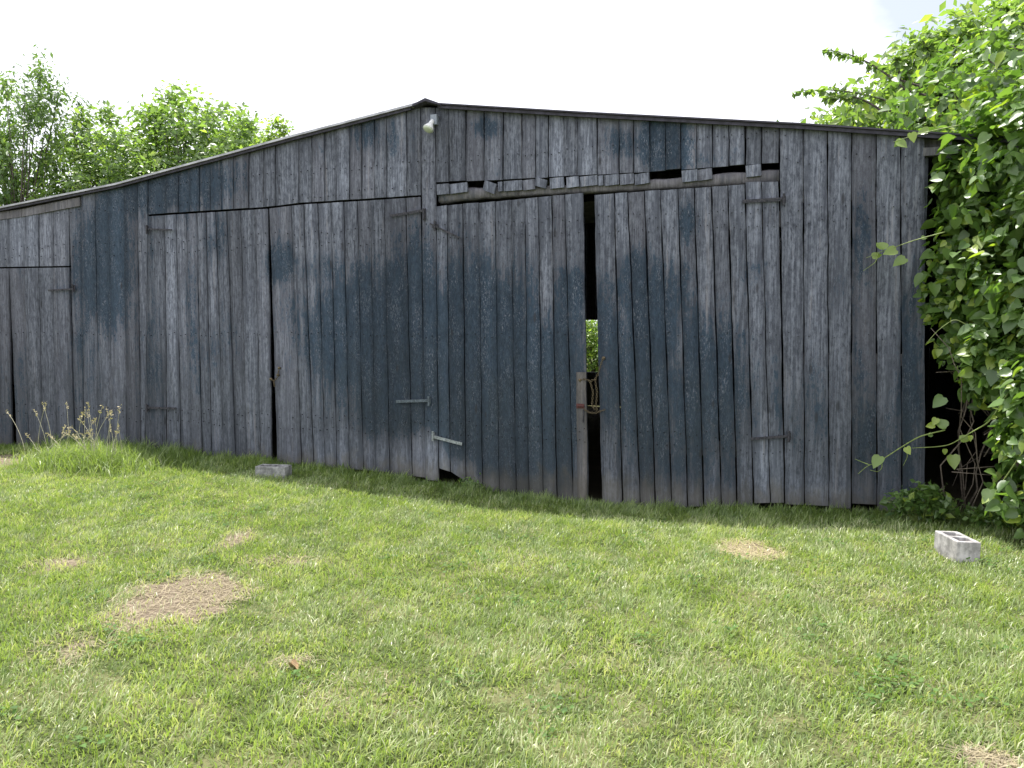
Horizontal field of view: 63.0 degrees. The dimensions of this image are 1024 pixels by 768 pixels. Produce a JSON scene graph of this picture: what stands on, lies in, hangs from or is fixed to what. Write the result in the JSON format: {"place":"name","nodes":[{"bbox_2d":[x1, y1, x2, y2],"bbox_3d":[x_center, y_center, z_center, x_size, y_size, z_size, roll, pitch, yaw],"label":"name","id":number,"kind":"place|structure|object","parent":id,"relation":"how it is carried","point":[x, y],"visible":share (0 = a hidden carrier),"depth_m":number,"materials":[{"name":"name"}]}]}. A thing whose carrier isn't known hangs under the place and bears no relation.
{"place":"outdoors","nodes":[
{"label":"outdoors","id":0,"kind":"place"},
{"bbox_2d":[0,0,1021,333],"label":"sky","id":1,"kind":"structure","parent":0,"point":[315,64],"materials":[{"name":"white"}]},
{"bbox_2d":[0,335,1023,767],"bbox_3d":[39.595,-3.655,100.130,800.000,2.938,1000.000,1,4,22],"label":"ground","id":2,"kind":"structure","parent":0,"point":[934,453],"depth_m":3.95,"materials":[{"name":"green plant"}]},
{"bbox_2d":[0,39,100,205],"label":"narrow leaved tree","id":3,"kind":"object","parent":2,"relation":"on","point":[35,110],"visible":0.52,"depth_m":24.52,"materials":[{"name":"green plant"}]},
{"bbox_2d":[3,100,182,200],"bbox_3d":[-11.845,-4.095,25.225,7.315,8.339,4.521,1,4,22],"label":"leafy tree","id":4,"kind":"object","parent":2,"relation":"on","point":[111,170],"visible":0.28,"depth_m":24.07,"materials":[{"name":"green plant"}]},
{"bbox_2d":[0,402,191,483],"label":"tall grass clump","id":5,"kind":"object","parent":2,"relation":"on","point":[91,457],"visible":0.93,"depth_m":8.87,"materials":[{"name":"plant"}]},
{"bbox_2d":[89,78,273,183],"bbox_3d":[-9.782,-4.743,25.780,8.143,9.547,5.586,1,4,22],"label":"broad tree","id":6,"kind":"object","parent":2,"relation":"on","point":[175,129],"visible":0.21,"depth_m":24.62,"materials":[{"name":"green plant"}]},
{"bbox_2d":[182,124,263,160],"bbox_3d":[-8.369,-3.971,25.409,3.487,8.067,3.758,1,4,22],"label":"round tree","id":7,"kind":"object","parent":2,"relation":"on","point":[221,141],"visible":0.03,"depth_m":24.30,"materials":[{"name":"green plant"}]},
{"bbox_2d":[247,112,294,145],"bbox_3d":[-6.854,-3.728,23.792,2.821,7.792,2.387,3,5,39],"label":"pointed tree","id":8,"kind":"object","parent":2,"relation":"on","point":[280,132],"visible":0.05,"depth_m":23.31,"materials":[{"name":"green plant"}]},
{"bbox_2d":[255,464,291,478],"bbox_3d":[-2.469,0.911,8.651,0.332,0.135,0.171,1,4,10],"label":"concrete block","id":9,"kind":"object","parent":2,"relation":"on","point":[283,470],"depth_m":8.58,"materials":[{"name":"grey concrete"}]},
{"bbox_2d":[288,659,298,669],"bbox_3d":[-0.958,1.250,3.686,0.058,0.058,0.040,1,4,22],"label":"fallen leaf","id":10,"kind":"object","parent":2,"relation":"on","point":[293,662],"visible":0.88,"depth_m":3.69,"materials":[{"name":"beige plant"}]},
{"bbox_2d":[458,473,482,488],"bbox_3d":[-0.423,0.998,8.396,0.324,0.201,0.230,1,4,22],"label":"weed","id":11,"kind":"object","parent":2,"relation":"on","point":[463,483],"visible":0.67,"depth_m":8.39,"materials":[{"name":"green plant"}]},
{"bbox_2d":[0,98,1022,511],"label":"barn","id":12,"kind":"structure","parent":2,"relation":"on","point":[376,286],"depth_m":8.33,"materials":[{"name":"wood"}]},
{"bbox_2d":[0,267,74,445],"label":"door","id":13,"kind":"structure","parent":12,"relation":"in","point":[37,301],"depth_m":10.67,"materials":[{"name":"wood"}]},
{"bbox_2d":[145,209,271,459],"bbox_3d":[-3.575,-0.509,9.667,1.864,2.915,0.079,1,4,22],"label":"door","id":14,"kind":"structure","parent":12,"relation":"in","point":[209,386],"depth_m":9.63,"materials":[{"name":"wood"}]},
{"bbox_2d":[269,367,280,386],"bbox_3d":[-2.646,-0.081,9.305,0.143,0.224,0.045,1,4,22],"label":"chain","id":15,"kind":"object","parent":12,"relation":"attached to","point":[278,374],"visible":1,"depth_m":9.29,"materials":[{"name":"grey metal"}]},
{"bbox_2d":[269,197,430,477],"bbox_3d":[-1.760,-0.487,8.949,1.990,2.902,0.079,1,4,22],"label":"door","id":16,"kind":"structure","parent":12,"relation":"in","point":[348,303],"depth_m":8.94,"materials":[{"name":"wood"}]},
{"bbox_2d":[430,193,588,501],"bbox_3d":[-0.050,-0.351,8.276,1.679,2.954,0.077,1,4,22],"label":"door","id":17,"kind":"structure","parent":12,"relation":"in","point":[501,364],"depth_m":8.25,"materials":[{"name":"wood"}]},
{"bbox_2d":[578,356,604,413],"bbox_3d":[0.761,0.010,7.959,0.269,0.549,0.041,1,4,22],"label":"chain","id":18,"kind":"object","parent":12,"relation":"attached to","point":[590,381],"visible":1,"depth_m":7.94,"materials":[{"name":"grey metal"}]},
{"bbox_2d":[595,182,790,507],"bbox_3d":[1.615,-0.288,7.621,1.805,3.008,0.071,1,4,22],"label":"door","id":19,"kind":"structure","parent":12,"relation":"in","point":[614,327],"depth_m":7.62,"materials":[{"name":"wood"}]},
{"bbox_2d":[0,461,1023,753],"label":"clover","id":20,"kind":"object","parent":2,"relation":"on","point":[564,709],"visible":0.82,"depth_m":4.10,"materials":[{"name":"green plant"}]},
{"bbox_2d":[2,453,1023,767],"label":"dry clippings","id":21,"kind":"object","parent":2,"relation":"on","point":[986,755],"visible":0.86,"depth_m":4.52,"materials":[{"name":"plant"}]},
{"bbox_2d":[586,320,598,371],"bbox_3d":[1.798,-1.015,20.288,3.107,2.822,2.638,1,4,22],"label":"bush","id":22,"kind":"object","parent":2,"relation":"on","point":[592,341],"visible":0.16,"depth_m":19.93,"materials":[{"name":"green plant"}]},
{"bbox_2d":[777,0,1023,453],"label":"feathery tree","id":23,"kind":"object","parent":2,"relation":"on","point":[845,114],"visible":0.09,"depth_m":10.23,"materials":[{"name":"green plant"}]},
{"bbox_2d":[792,2,1023,120],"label":"slender tree","id":24,"kind":"object","parent":2,"relation":"on","point":[924,43],"visible":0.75,"depth_m":8.90,"materials":[{"name":"green plant"}]},
{"bbox_2d":[879,479,969,524],"bbox_3d":[3.279,0.942,6.638,0.601,0.390,0.431,0,4,2],"label":"weed","id":25,"kind":"object","parent":2,"relation":"on","point":[929,502],"visible":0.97,"depth_m":6.59,"materials":[{"name":"green plant"}]},
{"bbox_2d":[856,0,1023,538],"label":"vine thicket","id":26,"kind":"object","parent":2,"relation":"on","point":[979,186],"visible":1,"depth_m":6.45,"materials":[{"name":"green plant"}]},
{"bbox_2d":[934,531,980,562],"bbox_3d":[2.990,1.101,5.616,0.157,0.155,0.312,2,4,1],"label":"concrete block","id":27,"kind":"object","parent":2,"relation":"on","point":[955,545],"depth_m":5.52,"materials":[{"name":"grey concrete"}]},
{"bbox_2d":[960,501,1023,533],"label":"weed","id":28,"kind":"object","parent":2,"relation":"on","point":[977,516],"visible":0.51,"depth_m":6.33,"materials":[{"name":"green plant"}]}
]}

